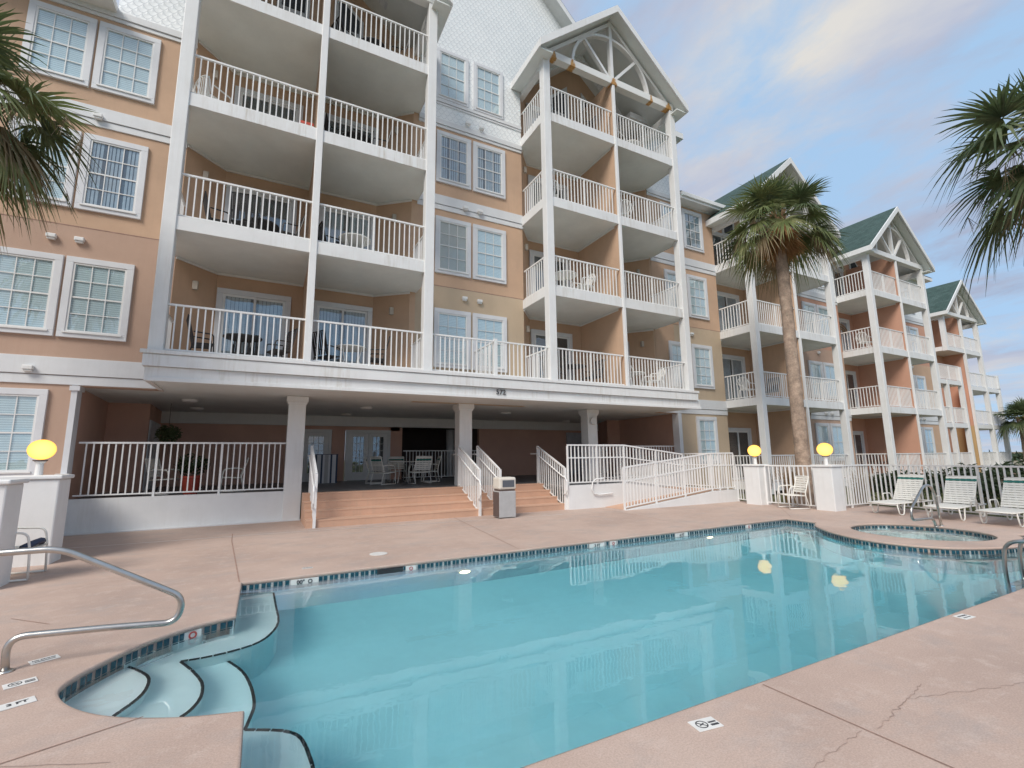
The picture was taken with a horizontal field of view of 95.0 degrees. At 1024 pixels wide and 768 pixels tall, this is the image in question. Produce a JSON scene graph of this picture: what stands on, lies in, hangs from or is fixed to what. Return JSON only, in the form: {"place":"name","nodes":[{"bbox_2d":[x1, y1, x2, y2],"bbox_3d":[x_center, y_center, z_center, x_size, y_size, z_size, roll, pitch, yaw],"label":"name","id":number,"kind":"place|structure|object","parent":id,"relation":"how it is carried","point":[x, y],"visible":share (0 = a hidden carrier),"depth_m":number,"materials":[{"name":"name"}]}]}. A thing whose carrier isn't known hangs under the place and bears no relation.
{"place":"outdoors","nodes":[
{"label":"outdoors","id":0,"kind":"place"},
{"bbox_2d":[0,501,1023,767],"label":"pool deck","id":1,"kind":"structure","parent":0,"point":[872,685],"depth_m":3.52,"materials":[{"name":"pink concrete"}]},
{"bbox_2d":[0,478,29,586],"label":"pillar","id":2,"kind":"structure","parent":1,"relation":"on","point":[11,491],"depth_m":5.84,"materials":[{"name":"white paint"}]},
{"bbox_2d":[0,695,36,711],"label":"deck marker tile","id":3,"kind":"object","parent":1,"relation":"on","point":[17,703],"visible":1,"depth_m":2.95,"materials":[{"name":"white tile"}]},
{"bbox_2d":[2,676,37,689],"bbox_3d":[-3.384,2.057,3.227,0.101,0.006,0.166,-8,-11,38],"label":"deck marker tile","id":4,"kind":"object","parent":1,"relation":"on","point":[19,683],"visible":1,"depth_m":3.22,"materials":[{"name":"white tile"}]},
{"bbox_2d":[9,527,47,581],"bbox_3d":[-6.621,2.107,6.195,0.628,0.888,0.588,4,-10,-27],"label":"patio armchair","id":5,"kind":"object","parent":1,"relation":"on","point":[28,571],"visible":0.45,"depth_m":6.38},
{"bbox_2d":[0,440,74,567],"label":"lamp pillar","id":6,"kind":"structure","parent":1,"relation":"on","point":[44,502],"depth_m":7.06,"materials":[{"name":"white paint"}]},
{"bbox_2d":[0,2,104,259],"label":"fan palm","id":7,"kind":"object","parent":1,"relation":"on","point":[20,160],"visible":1,"depth_m":7.69,"materials":[{"name":"green plant"}]},
{"bbox_2d":[0,546,184,674],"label":"pool handrail","id":8,"kind":"object","parent":1,"relation":"on","point":[5,668],"visible":0.99,"depth_m":3.66,"materials":[{"name":"metal"}]},
{"bbox_2d":[0,508,953,767],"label":"deck joints","id":9,"kind":"object","parent":1,"relation":"on","point":[517,548],"visible":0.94,"depth_m":2.70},
{"bbox_2d":[493,477,515,517],"bbox_3d":[-0.190,2.861,11.895,0.482,0.980,0.398,4,-10,-27],"label":"trash bin","id":10,"kind":"object","parent":1,"relation":"on","point":[504,498],"visible":1,"depth_m":11.74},
{"bbox_2d":[0,614,1022,767],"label":"deck cracks","id":11,"kind":"object","parent":1,"relation":"on","point":[814,766],"visible":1,"depth_m":2.65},
{"bbox_2d":[55,518,1023,767],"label":"swimming pool","id":12,"kind":"structure","parent":1,"relation":"in","point":[184,633],"depth_m":6.59,"materials":[{"name":"paint"}]},
{"bbox_2d":[62,523,1023,767],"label":"pool water","id":13,"kind":"structure","parent":12,"relation":"in","point":[517,662],"depth_m":4.09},
{"bbox_2d":[687,716,723,731],"bbox_3d":[1.089,1.913,2.639,0.166,0.006,0.101,2,-9,-19],"label":"deck marker tile","id":14,"kind":"object","parent":1,"relation":"on","point":[705,724],"visible":1,"depth_m":2.63,"materials":[{"name":"white tile"}]},
{"bbox_2d":[735,464,746,500],"bbox_3d":[7.402,3.171,14.972,0.050,1.180,0.712,1,-9,-8],"label":"pool fence","id":15,"kind":"object","parent":1,"relation":"on","point":[739,483],"visible":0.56,"depth_m":15.17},
{"bbox_2d":[742,445,770,504],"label":"lamp pillar","id":16,"kind":"structure","parent":1,"relation":"on","point":[755,487],"depth_m":14.26,"materials":[{"name":"white paint"}]},
{"bbox_2d":[764,465,815,505],"bbox_3d":[8.062,2.939,13.536,0.050,1.180,1.546,4,-10,-29],"label":"pool fence","id":17,"kind":"object","parent":1,"relation":"on","point":[790,479],"visible":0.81,"depth_m":13.62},
{"bbox_2d":[777,475,810,508],"bbox_3d":[7.860,3.016,13.110,0.628,0.888,0.588,-1,-9,0],"label":"patio armchair","id":18,"kind":"object","parent":1,"relation":"on","point":[802,479],"visible":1,"depth_m":13.09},
{"bbox_2d":[810,443,845,511],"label":"lamp pillar","id":19,"kind":"structure","parent":1,"relation":"on","point":[829,487],"depth_m":12.51,"materials":[{"name":"white paint"}]},
{"bbox_2d":[842,464,870,507],"bbox_3d":[9.533,2.865,13.175,1.725,1.180,0.050,4,-10,-26],"label":"pool fence","id":20,"kind":"object","parent":1,"relation":"on","point":[849,482],"visible":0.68,"depth_m":13.26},
{"bbox_2d":[867,474,933,514],"bbox_3d":[9.842,2.789,11.902,1.740,0.938,0.657,3,-10,-23],"label":"sun lounger","id":21,"kind":"object","parent":1,"relation":"on","point":[903,482],"visible":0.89,"depth_m":11.98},
{"bbox_2d":[850,523,998,540],"bbox_3d":[7.833,3.304,8.959,2.168,0.952,2.168,4,-10,-27],"label":"hot tub","id":22,"kind":"object","parent":1,"relation":"in","point":[960,530],"visible":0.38,"depth_m":9.73,"materials":[{"name":"paint"}]},
{"bbox_2d":[854,527,993,540],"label":"hot tub water","id":23,"kind":"structure","parent":22,"relation":"in","point":[924,534],"depth_m":9.17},
{"bbox_2d":[910,484,943,527],"bbox_3d":[8.321,2.476,9.442,1.233,0.884,0.100,4,-10,-27],"label":"hot tub handrail","id":24,"kind":"object","parent":1,"relation":"on","point":[936,502],"visible":1,"depth_m":9.50,"materials":[{"name":"metal"}]},
{"bbox_2d":[864,464,1023,516],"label":"pool fence","id":25,"kind":"object","parent":1,"relation":"on","point":[958,471],"visible":0.72,"depth_m":11.82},
{"bbox_2d":[923,475,986,520],"bbox_3d":[10.277,2.629,10.907,1.740,0.938,0.657,4,-10,-29],"label":"sun lounger","id":26,"kind":"object","parent":1,"relation":"on","point":[957,481],"visible":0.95,"depth_m":11.04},
{"bbox_2d":[923,68,1023,308],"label":"fan palm","id":27,"kind":"object","parent":1,"relation":"on","point":[993,127],"visible":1,"depth_m":8.53,"materials":[{"name":"green plant"}]},
{"bbox_2d":[975,477,1023,526],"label":"sun lounger","id":28,"kind":"object","parent":1,"relation":"on","point":[1007,509],"visible":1,"depth_m":10.15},
{"bbox_2d":[1002,538,1023,580],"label":"pool ladder","id":29,"kind":"object","parent":1,"relation":"attached to","point":[1020,542],"visible":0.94,"depth_m":5.91,"materials":[{"name":"metal"}]},
{"bbox_2d":[116,0,1023,459],"label":"sky","id":30,"kind":"structure","parent":0,"point":[853,92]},
{"bbox_2d":[300,459,1023,518],"bbox_3d":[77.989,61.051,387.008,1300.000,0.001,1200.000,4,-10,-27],"label":"lawn","id":31,"kind":"structure","parent":0,"point":[782,501],"depth_m":15.41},
{"bbox_2d":[0,0,952,535],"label":"apartment building","id":32,"kind":"structure","parent":31,"relation":"on","point":[478,234],"depth_m":14.05,"materials":[{"name":"paint"}]},
{"bbox_2d":[0,387,48,475],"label":"window","id":33,"kind":"structure","parent":32,"relation":"in","point":[22,410],"depth_m":9.57,"materials":[{"name":"glass"}]},
{"bbox_2d":[0,246,64,335],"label":"window","id":34,"kind":"structure","parent":32,"relation":"in","point":[30,281],"depth_m":9.95,"materials":[{"name":"glass"}]},
{"bbox_2d":[1,117,81,207],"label":"window","id":35,"kind":"structure","parent":32,"relation":"in","point":[70,189],"depth_m":10.46,"materials":[{"name":"white paint"}]},
{"bbox_2d":[18,0,97,87],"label":"window","id":36,"kind":"structure","parent":32,"relation":"in","point":[70,36],"depth_m":10.81,"materials":[{"name":"glass"}]},
{"bbox_2d":[56,256,134,341],"bbox_3d":[-9.243,-1.885,10.443,1.190,1.820,0.095,4,-10,-27],"label":"window","id":37,"kind":"structure","parent":32,"relation":"in","point":[96,295],"depth_m":10.45,"materials":[{"name":"glass"}]},
{"bbox_2d":[74,132,148,219],"bbox_3d":[-9.277,-4.819,10.901,1.190,1.860,0.095,4,-10,-27],"label":"window","id":38,"kind":"structure","parent":32,"relation":"in","point":[121,188],"depth_m":10.91,"materials":[{"name":"glass"}]},
{"bbox_2d":[91,21,161,104],"bbox_3d":[-9.312,-7.768,11.361,1.190,1.790,0.095,4,-10,-27],"label":"window","id":39,"kind":"structure","parent":32,"relation":"in","point":[126,64],"depth_m":11.36,"materials":[{"name":"glass"}]},
{"bbox_2d":[142,420,160,490],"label":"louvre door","id":40,"kind":"structure","parent":32,"relation":"in","point":[153,426],"depth_m":13.86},
{"bbox_2d":[143,458,181,494],"bbox_3d":[-8.762,2.317,11.786,0.628,0.888,0.588,1,-9,-7],"label":"patio armchair","id":41,"kind":"object","parent":32,"relation":"on","point":[159,468],"visible":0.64,"depth_m":11.66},
{"bbox_2d":[153,403,182,444],"bbox_3d":[-9.639,1.135,13.200,0.673,1.187,0.668,4,-10,-27],"label":"hanging plant","id":42,"kind":"object","parent":32,"relation":"hanging from","point":[165,434],"visible":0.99,"depth_m":13.06,"materials":[{"name":"green plant"}]},
{"bbox_2d":[173,453,211,493],"bbox_3d":[-8.119,2.266,11.897,0.783,1.019,0.796,-4,-9,19],"label":"potted plant","id":43,"kind":"object","parent":32,"relation":"on","point":[191,478],"visible":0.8,"depth_m":11.77,"materials":[{"name":"green plant"}]},
{"bbox_2d":[186,314,213,351],"bbox_3d":[-7.125,-0.993,10.709,0.570,1.017,0.572,6,-11,-37],"label":"balcony chair","id":44,"kind":"object","parent":32,"relation":"on","point":[199,344],"visible":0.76,"depth_m":10.62,"materials":[{"name":"black metal"}]},
{"bbox_2d":[194,75,230,102],"bbox_3d":[-7.242,-6.836,11.344,0.596,0.940,0.598,-4,-10,22],"label":"plastic chair","id":45,"kind":"object","parent":32,"relation":"on","point":[209,88],"visible":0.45,"depth_m":11.15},
{"bbox_2d":[203,191,229,222],"bbox_3d":[-7.048,-3.919,11.167,0.570,1.017,0.572,6,-11,-37],"label":"balcony chair","id":46,"kind":"object","parent":32,"relation":"on","point":[205,201],"visible":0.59,"depth_m":10.99,"materials":[{"name":"black metal"}]},
{"bbox_2d":[222,333,262,354],"bbox_3d":[-6.481,-0.765,11.246,0.840,0.720,0.840,4,-10,-27],"label":"balcony table","id":47,"kind":"object","parent":32,"relation":"on","point":[242,337],"visible":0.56,"depth_m":11.21,"materials":[{"name":"black metal"}]},
{"bbox_2d":[229,191,260,228],"bbox_3d":[-6.343,-3.927,11.168,0.572,1.017,0.570,2,-9,-17],"label":"balcony chair","id":48,"kind":"object","parent":32,"relation":"on","point":[232,215],"visible":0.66,"depth_m":11.02,"materials":[{"name":"black metal"}]},
{"bbox_2d":[232,335,258,355],"bbox_3d":[-6.730,-0.821,11.844,0.572,1.017,0.570,4,-10,-27],"label":"balcony chair","id":49,"kind":"object","parent":32,"relation":"on","point":[248,345],"visible":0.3,"depth_m":11.98,"materials":[{"name":"black metal"}]},
{"bbox_2d":[212,287,290,357],"bbox_3d":[-6.891,-1.355,12.458,1.750,2.240,0.074,4,-10,-27],"label":"sliding door","id":50,"kind":"structure","parent":32,"relation":"in","point":[228,299],"depth_m":12.53,"materials":[{"name":"white paint"}]},
{"bbox_2d":[223,182,297,233],"bbox_3d":[-6.926,-4.280,12.914,1.750,2.240,0.074,4,-10,-27],"label":"sliding door","id":51,"kind":"structure","parent":32,"relation":"in","point":[260,195],"depth_m":13.12,"materials":[{"name":"white paint"}]},
{"bbox_2d":[243,217,278,231],"bbox_3d":[-6.361,-3.670,11.837,0.840,0.720,0.840,4,-10,-27],"label":"balcony table","id":52,"kind":"object","parent":32,"relation":"on","point":[270,226],"visible":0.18,"depth_m":11.81,"materials":[{"name":"black metal"}]},
{"bbox_2d":[234,85,303,122],"bbox_3d":[-6.960,-7.194,13.369,1.750,2.240,0.074,4,-10,-27],"label":"sliding door","id":53,"kind":"structure","parent":32,"relation":"in","point":[242,90],"depth_m":13.48,"materials":[{"name":"white paint"}]},
{"bbox_2d":[266,328,297,357],"bbox_3d":[-5.683,-0.883,11.526,0.572,1.017,0.570,-9,-12,42],"label":"balcony chair","id":54,"kind":"object","parent":32,"relation":"on","point":[288,342],"visible":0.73,"depth_m":11.57,"materials":[{"name":"black metal"}]},
{"bbox_2d":[277,0,309,17],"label":"window","id":55,"kind":"structure","parent":32,"relation":"in","point":[304,2],"depth_m":14.28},
{"bbox_2d":[302,429,331,481],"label":"french door","id":56,"kind":"structure","parent":32,"relation":"in","point":[320,439],"depth_m":17.55,"materials":[{"name":"white paint"}]},
{"bbox_2d":[312,330,339,360],"bbox_3d":[-4.791,-0.808,12.068,0.572,1.017,0.570,-6,-10,32],"label":"balcony chair","id":57,"kind":"object","parent":32,"relation":"on","point":[325,357],"visible":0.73,"depth_m":11.95,"materials":[{"name":"black metal"}]},
{"bbox_2d":[315,454,337,482],"bbox_3d":[-6.623,2.999,16.641,0.765,1.000,0.570,4,-10,-27],"label":"towel bin","id":58,"kind":"object","parent":32,"relation":"in","point":[327,465],"visible":0.81,"depth_m":16.41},
{"bbox_2d":[311,300,372,363],"bbox_3d":[-4.900,-1.218,13.485,1.660,2.240,0.074,4,-10,-27],"label":"sliding door","id":59,"kind":"structure","parent":32,"relation":"in","point":[323,310],"depth_m":13.57,"materials":[{"name":"white paint"}]},
{"bbox_2d":[318,205,375,250],"bbox_3d":[-4.934,-4.143,13.942,1.660,2.240,0.074,4,-10,-27],"label":"sliding door","id":60,"kind":"structure","parent":32,"relation":"in","point":[321,208],"depth_m":14.01,"materials":[{"name":"white paint"}]},
{"bbox_2d":[333,0,363,37],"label":"window","id":61,"kind":"structure","parent":32,"relation":"in","point":[343,8],"depth_m":15.01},
{"bbox_2d":[334,344,366,363],"bbox_3d":[-4.287,-0.606,12.433,0.840,0.720,0.840,4,-10,-27],"label":"balcony table","id":62,"kind":"object","parent":32,"relation":"on","point":[355,348],"visible":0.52,"depth_m":12.36,"materials":[{"name":"white plastic"}]},
{"bbox_2d":[324,113,378,144],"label":"sliding door","id":63,"kind":"structure","parent":32,"relation":"in","point":[332,117],"depth_m":14.50,"materials":[{"name":"white paint"}]},
{"bbox_2d":[338,233,370,247],"bbox_3d":[-4.273,-3.561,12.692,0.840,0.720,0.840,4,-10,-27],"label":"balcony table","id":64,"kind":"object","parent":32,"relation":"on","point":[354,237],"visible":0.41,"depth_m":12.66,"materials":[{"name":"white plastic"}]},
{"bbox_2d":[344,430,390,480],"bbox_3d":[-5.645,2.782,18.374,1.700,1.940,0.180,4,-10,-27],"label":"french door","id":65,"kind":"structure","parent":32,"relation":"in","point":[359,444],"depth_m":18.30,"materials":[{"name":"white paint"}]},
{"bbox_2d":[370,456,395,484],"bbox_3d":[-4.153,2.776,15.076,0.588,0.888,0.628,-7,-11,37],"label":"patio armchair","id":66,"kind":"object","parent":32,"relation":"on","point":[376,463],"visible":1,"depth_m":14.95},
{"bbox_2d":[387,456,406,481],"bbox_3d":[-4.146,3.065,16.925,0.588,0.888,0.628,3,-10,-22],"label":"patio armchair","id":67,"kind":"object","parent":32,"relation":"on","point":[400,464],"visible":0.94,"depth_m":17.14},
{"bbox_2d":[408,456,432,483],"bbox_3d":[-3.033,2.823,15.462,0.588,0.888,0.628,6,-11,-37],"label":"patio armchair","id":68,"kind":"object","parent":32,"relation":"on","point":[426,466],"visible":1,"depth_m":15.35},
{"bbox_2d":[433,307,470,369],"bbox_3d":[-1.809,-1.374,14.278,1.190,1.820,0.095,4,-10,-27],"label":"window","id":69,"kind":"structure","parent":32,"relation":"in","point":[446,321],"depth_m":14.30,"materials":[{"name":"glass"}]},
{"bbox_2d":[436,46,468,107],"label":"window","id":70,"kind":"structure","parent":32,"relation":"in","point":[452,68],"depth_m":15.65,"materials":[{"name":"glass"}]},
{"bbox_2d":[434,215,470,277],"bbox_3d":[-1.844,-4.308,14.736,1.190,1.860,0.095,4,-10,-27],"label":"window","id":71,"kind":"structure","parent":32,"relation":"in","point":[452,236],"depth_m":14.74,"materials":[{"name":"glass"}]},
{"bbox_2d":[436,129,470,190],"bbox_3d":[-1.878,-7.257,15.196,1.190,1.790,0.095,4,-10,-27],"label":"window","id":72,"kind":"structure","parent":32,"relation":"in","point":[453,152],"depth_m":15.21,"materials":[{"name":"glass"}]},
{"bbox_2d":[473,61,502,119],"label":"window","id":73,"kind":"structure","parent":32,"relation":"in","point":[487,81],"depth_m":16.23,"materials":[{"name":"glass"}]},
{"bbox_2d":[472,313,506,372],"bbox_3d":[-0.691,-1.297,14.854,1.190,1.820,0.095,4,-10,-27],"label":"window","id":74,"kind":"structure","parent":32,"relation":"in","point":[489,327],"depth_m":14.92,"materials":[{"name":"glass"}]},
{"bbox_2d":[472,224,506,284],"bbox_3d":[-0.726,-4.231,15.312,1.190,1.860,0.095,4,-10,-27],"label":"window","id":75,"kind":"structure","parent":32,"relation":"in","point":[488,244],"depth_m":15.31,"materials":[{"name":"glass"}]},
{"bbox_2d":[473,141,505,199],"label":"window","id":76,"kind":"structure","parent":32,"relation":"in","point":[488,161],"depth_m":15.78,"materials":[{"name":"glass"}]},
{"bbox_2d":[527,174,567,211],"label":"sliding door","id":77,"kind":"structure","parent":32,"relation":"in","point":[530,177],"depth_m":17.56,"materials":[{"name":"white paint"}]},
{"bbox_2d":[529,250,569,294],"bbox_3d":[1.413,-3.706,17.216,1.750,2.240,0.074,4,-10,-27],"label":"sliding door","id":78,"kind":"structure","parent":32,"relation":"in","point":[534,256],"depth_m":17.10,"materials":[{"name":"white paint"}]},
{"bbox_2d":[530,329,572,380],"bbox_3d":[1.447,-0.782,16.759,1.750,2.240,0.074,4,-10,-27],"label":"sliding door","id":79,"kind":"structure","parent":32,"relation":"in","point":[537,337],"depth_m":16.95,"materials":[{"name":"white paint"}]},
{"bbox_2d":[550,87,567,117],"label":"window","id":80,"kind":"structure","parent":32,"relation":"in","point":[564,89],"depth_m":18.70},
{"bbox_2d":[566,433,581,473],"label":"service door","id":81,"kind":"structure","parent":32,"relation":"in","point":[571,438],"depth_m":22.81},
{"bbox_2d":[663,269,675,306],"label":"window","id":82,"kind":"structure","parent":32,"relation":"in","point":[670,275],"depth_m":19.08,"materials":[{"name":"glass"}]},
{"bbox_2d":[668,340,681,386],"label":"window","id":83,"kind":"structure","parent":32,"relation":"in","point":[674,349],"depth_m":18.61,"materials":[{"name":"glass"}]},
{"bbox_2d":[681,208,703,252],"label":"window","id":84,"kind":"structure","parent":32,"relation":"in","point":[691,221],"depth_m":20.19,"materials":[{"name":"glass"}]},
{"bbox_2d":[686,274,709,320],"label":"window","id":85,"kind":"structure","parent":32,"relation":"in","point":[697,294],"depth_m":19.73,"materials":[{"name":"glass"}]},
{"bbox_2d":[691,344,714,389],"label":"window","id":86,"kind":"structure","parent":32,"relation":"in","point":[702,357],"depth_m":19.28,"materials":[{"name":"glass"}]},
{"bbox_2d":[695,416,719,463],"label":"window","id":87,"kind":"structure","parent":32,"relation":"in","point":[706,427],"depth_m":18.82,"materials":[{"name":"glass"}]},
{"bbox_2d":[712,232,735,264],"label":"sliding door","id":88,"kind":"structure","parent":32,"relation":"in","point":[717,237],"depth_m":22.07,"materials":[{"name":"white paint"}]},
{"bbox_2d":[717,291,741,331],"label":"sliding door","id":89,"kind":"structure","parent":32,"relation":"in","point":[724,299],"depth_m":21.71,"materials":[{"name":"white paint"}]},
{"bbox_2d":[722,354,747,400],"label":"sliding door","id":90,"kind":"structure","parent":32,"relation":"in","point":[732,365],"depth_m":21.24,"materials":[{"name":"white paint"}]},
{"bbox_2d":[728,428,752,478],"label":"sliding door","id":91,"kind":"structure","parent":32,"relation":"in","point":[740,439],"depth_m":20.76,"materials":[{"name":"white paint"}]},
{"bbox_2d":[801,301,818,332],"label":"window","id":92,"kind":"structure","parent":32,"relation":"in","point":[807,306],"depth_m":23.40,"materials":[{"name":"glass"}]},
{"bbox_2d":[807,360,825,397],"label":"window","id":93,"kind":"structure","parent":32,"relation":"in","point":[815,368],"depth_m":22.93,"materials":[{"name":"glass"}]},
{"bbox_2d":[816,304,828,334],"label":"window","id":94,"kind":"structure","parent":32,"relation":"in","point":[820,309],"depth_m":23.93,"materials":[{"name":"glass"}]},
{"bbox_2d":[814,423,833,460],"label":"window","id":95,"kind":"structure","parent":32,"relation":"in","point":[822,430],"depth_m":22.50,"materials":[{"name":"glass"}]},
{"bbox_2d":[822,362,836,398],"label":"window","id":96,"kind":"structure","parent":32,"relation":"in","point":[828,368],"depth_m":23.46,"materials":[{"name":"glass"}]},
{"bbox_2d":[829,423,843,460],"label":"window","id":97,"kind":"structure","parent":32,"relation":"in","point":[835,429],"depth_m":22.98,"materials":[{"name":"glass"}]},
{"bbox_2d":[833,269,845,297],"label":"sliding door","id":98,"kind":"structure","parent":32,"relation":"in","point":[840,271],"depth_m":26.60,"materials":[{"name":"white paint"}]},
{"bbox_2d":[839,318,852,351],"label":"sliding door","id":99,"kind":"structure","parent":32,"relation":"in","point":[845,322],"depth_m":26.13,"materials":[{"name":"white paint"}]},
{"bbox_2d":[845,370,859,408],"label":"sliding door","id":100,"kind":"structure","parent":32,"relation":"in","point":[851,379],"depth_m":25.66,"materials":[{"name":"white paint"}]},
{"bbox_2d":[853,431,867,472],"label":"sliding door","id":101,"kind":"structure","parent":32,"relation":"in","point":[858,436],"depth_m":25.18,"materials":[{"name":"white paint"}]},
{"bbox_2d":[915,375,928,406],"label":"window","id":102,"kind":"structure","parent":32,"relation":"in","point":[920,380],"depth_m":27.80,"materials":[{"name":"glass"}]},
{"bbox_2d":[923,427,936,457],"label":"window","id":103,"kind":"structure","parent":32,"relation":"in","point":[929,439],"depth_m":27.32,"materials":[{"name":"glass"}]},
{"bbox_2d":[715,170,849,505],"bbox_3d":[8.695,-1.560,14.773,4.003,10.635,3.993,4,-10,-27],"label":"fan palm","id":104,"kind":"object","parent":31,"relation":"on","point":[780,244],"visible":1,"depth_m":14.64,"materials":[{"name":"green plant"}]},
{"bbox_2d":[870,469,944,503],"bbox_3d":[11.831,3.140,14.275,1.928,1.136,1.874,4,-10,-27],"label":"shrub","id":105,"kind":"object","parent":31,"relation":"on","point":[888,484],"visible":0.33,"depth_m":14.21,"materials":[{"name":"green plant"}]},
{"bbox_2d":[916,462,1001,503],"bbox_3d":[13.347,3.007,14.161,1.822,1.330,1.815,4,-10,-27],"label":"shrub","id":106,"kind":"object","parent":31,"relation":"on","point":[989,485],"visible":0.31,"depth_m":14.07,"materials":[{"name":"green plant"}]},
{"bbox_2d":[972,461,1023,501],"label":"shrub","id":107,"kind":"object","parent":31,"relation":"on","point":[1001,476],"visible":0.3,"depth_m":14.19,"materials":[{"name":"green plant"}]},
{"bbox_2d":[994,396,1023,458],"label":"fan palm","id":108,"kind":"object","parent":31,"relation":"on","point":[1015,411],"visible":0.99,"depth_m":35.03,"materials":[{"name":"green plant"}]},
{"bbox_2d":[771,463,796,503],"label":"ornamental grass","id":109,"kind":"object","parent":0,"point":[788,481],"depth_m":14.96,"materials":[{"name":"green plant"}]},
{"bbox_2d":[844,463,878,504],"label":"ornamental grass","id":110,"kind":"object","parent":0,"point":[861,485],"depth_m":14.06,"materials":[{"name":"green plant"}]},
{"bbox_2d":[846,485,1023,517],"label":"grass","id":111,"kind":"structure","parent":0,"point":[948,500],"depth_m":14.24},
{"bbox_2d":[926,280,1013,472],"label":"end wing","id":112,"kind":"structure","parent":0,"point":[951,318],"depth_m":35.24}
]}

